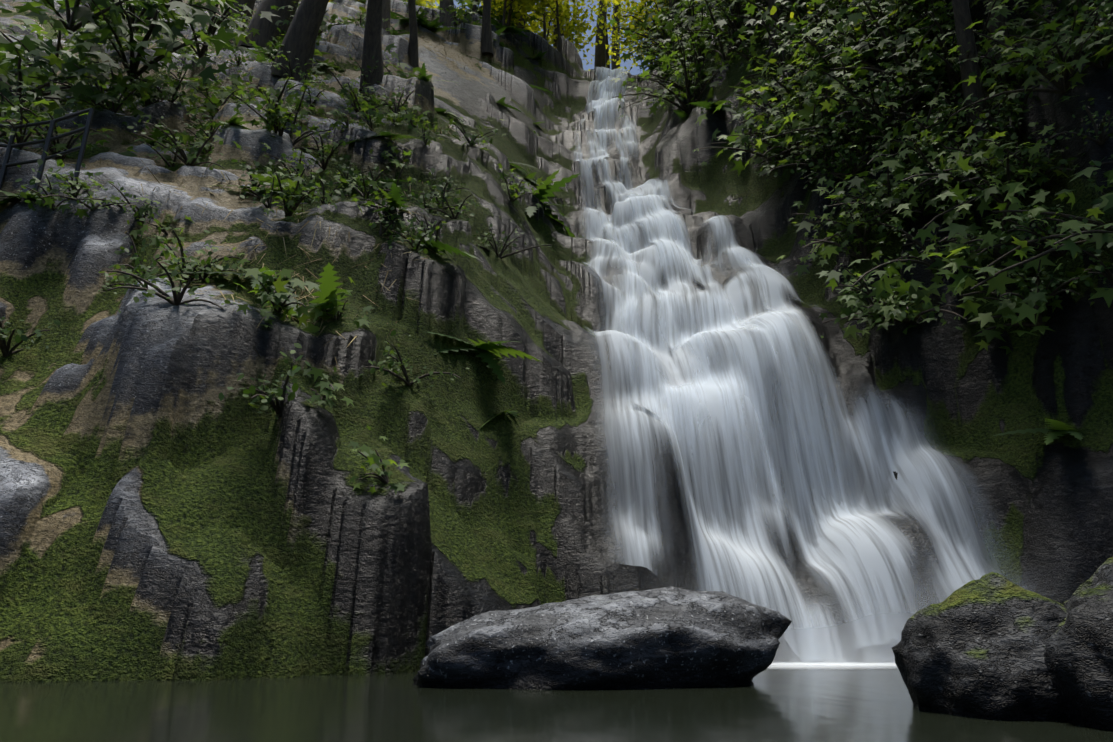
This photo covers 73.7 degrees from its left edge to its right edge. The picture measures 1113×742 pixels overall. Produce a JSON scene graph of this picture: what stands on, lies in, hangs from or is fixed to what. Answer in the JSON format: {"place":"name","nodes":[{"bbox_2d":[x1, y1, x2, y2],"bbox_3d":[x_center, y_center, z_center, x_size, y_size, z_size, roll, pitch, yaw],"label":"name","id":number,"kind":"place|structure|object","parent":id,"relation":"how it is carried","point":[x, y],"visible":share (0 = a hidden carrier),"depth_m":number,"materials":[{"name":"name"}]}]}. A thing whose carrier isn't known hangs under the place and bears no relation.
{"place":"outdoors","nodes":[
{"label":"outdoors","id":0,"kind":"place"},
{"bbox_2d":[426,0,654,74],"label":"sky","id":1,"kind":"structure","parent":0,"point":[634,71],"materials":[{"name":"blue"}]},
{"bbox_2d":[0,0,1112,681],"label":"cliff","id":2,"kind":"structure","parent":0,"point":[166,512],"depth_m":9.17,"materials":[{"name":"grey stone"}]},
{"bbox_2d":[0,108,93,190],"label":"handrail","id":3,"kind":"object","parent":2,"relation":"on","point":[9,146],"visible":0.81,"depth_m":9.90,"materials":[{"name":"brown wood"}]},
{"bbox_2d":[0,1,488,386],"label":"shrub","id":4,"kind":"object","parent":2,"relation":"on","point":[303,249],"depth_m":10.53,"materials":[{"name":"green plant"}]},
{"bbox_2d":[0,0,1070,126],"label":"leaves","id":5,"kind":"object","parent":2,"relation":"on","point":[88,44],"visible":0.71,"depth_m":12.50,"materials":[{"name":"green plant"}]},
{"bbox_2d":[0,0,1112,444],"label":"plants","id":6,"kind":"object","parent":2,"relation":"on","point":[542,194],"visible":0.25,"depth_m":12.31,"materials":[{"name":"green plant"}]},
{"bbox_2d":[0,0,1112,493],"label":"shrub","id":7,"kind":"object","parent":2,"relation":"on","point":[1024,308],"depth_m":12.52,"materials":[{"name":"green plant"}]},
{"bbox_2d":[222,0,1007,147],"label":"tree","id":8,"kind":"object","parent":2,"relation":"on","point":[300,37],"depth_m":20.20,"materials":[{"name":"brown wood"}]},
{"bbox_2d":[0,662,1112,741],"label":"pool water","id":9,"kind":"structure","parent":0,"point":[817,704],"depth_m":3.78,"materials":[{"name":"grey liquid"}]},
{"bbox_2d":[412,586,791,689],"bbox_3d":[0.340,2.369,5.806,3.058,1.180,1.693,-4,-17,-11],"label":"boulder","id":10,"kind":"object","parent":9,"relation":"in","point":[667,637],"visible":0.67,"depth_m":5.22,"materials":[{"name":"grey stone"}]},
{"bbox_2d":[768,662,897,669],"bbox_3d":[3.166,3.019,7.629,4.798,0.001,1.587,0,-18,-1],"label":"water foam","id":11,"kind":"object","parent":9,"relation":"on","point":[821,666],"depth_m":7.49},
{"bbox_2d":[892,572,1066,720],"bbox_3d":[2.442,1.699,3.970,1.105,1.201,1.054,-4,-19,12],"label":"boulder","id":12,"kind":"object","parent":9,"relation":"in","point":[974,648],"visible":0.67,"depth_m":3.77,"materials":[{"name":"grey stone"}]},
{"bbox_2d":[1044,557,1112,730],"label":"boulder","id":13,"kind":"object","parent":9,"relation":"in","point":[1078,655],"visible":0.69,"depth_m":3.38,"materials":[{"name":"grey stone"}]},
{"bbox_2d":[572,66,1037,662],"bbox_3d":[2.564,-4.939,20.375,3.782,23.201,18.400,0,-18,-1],"label":"waterfall water","id":14,"kind":"structure","parent":0,"point":[716,532],"depth_m":9.96,"materials":[{"name":"white liquid"}]},
{"bbox_2d":[591,523,1075,666],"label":"water mist","id":15,"kind":"structure","parent":0,"point":[847,645],"depth_m":7.47,"materials":[{"name":"white liquid"}]}
]}

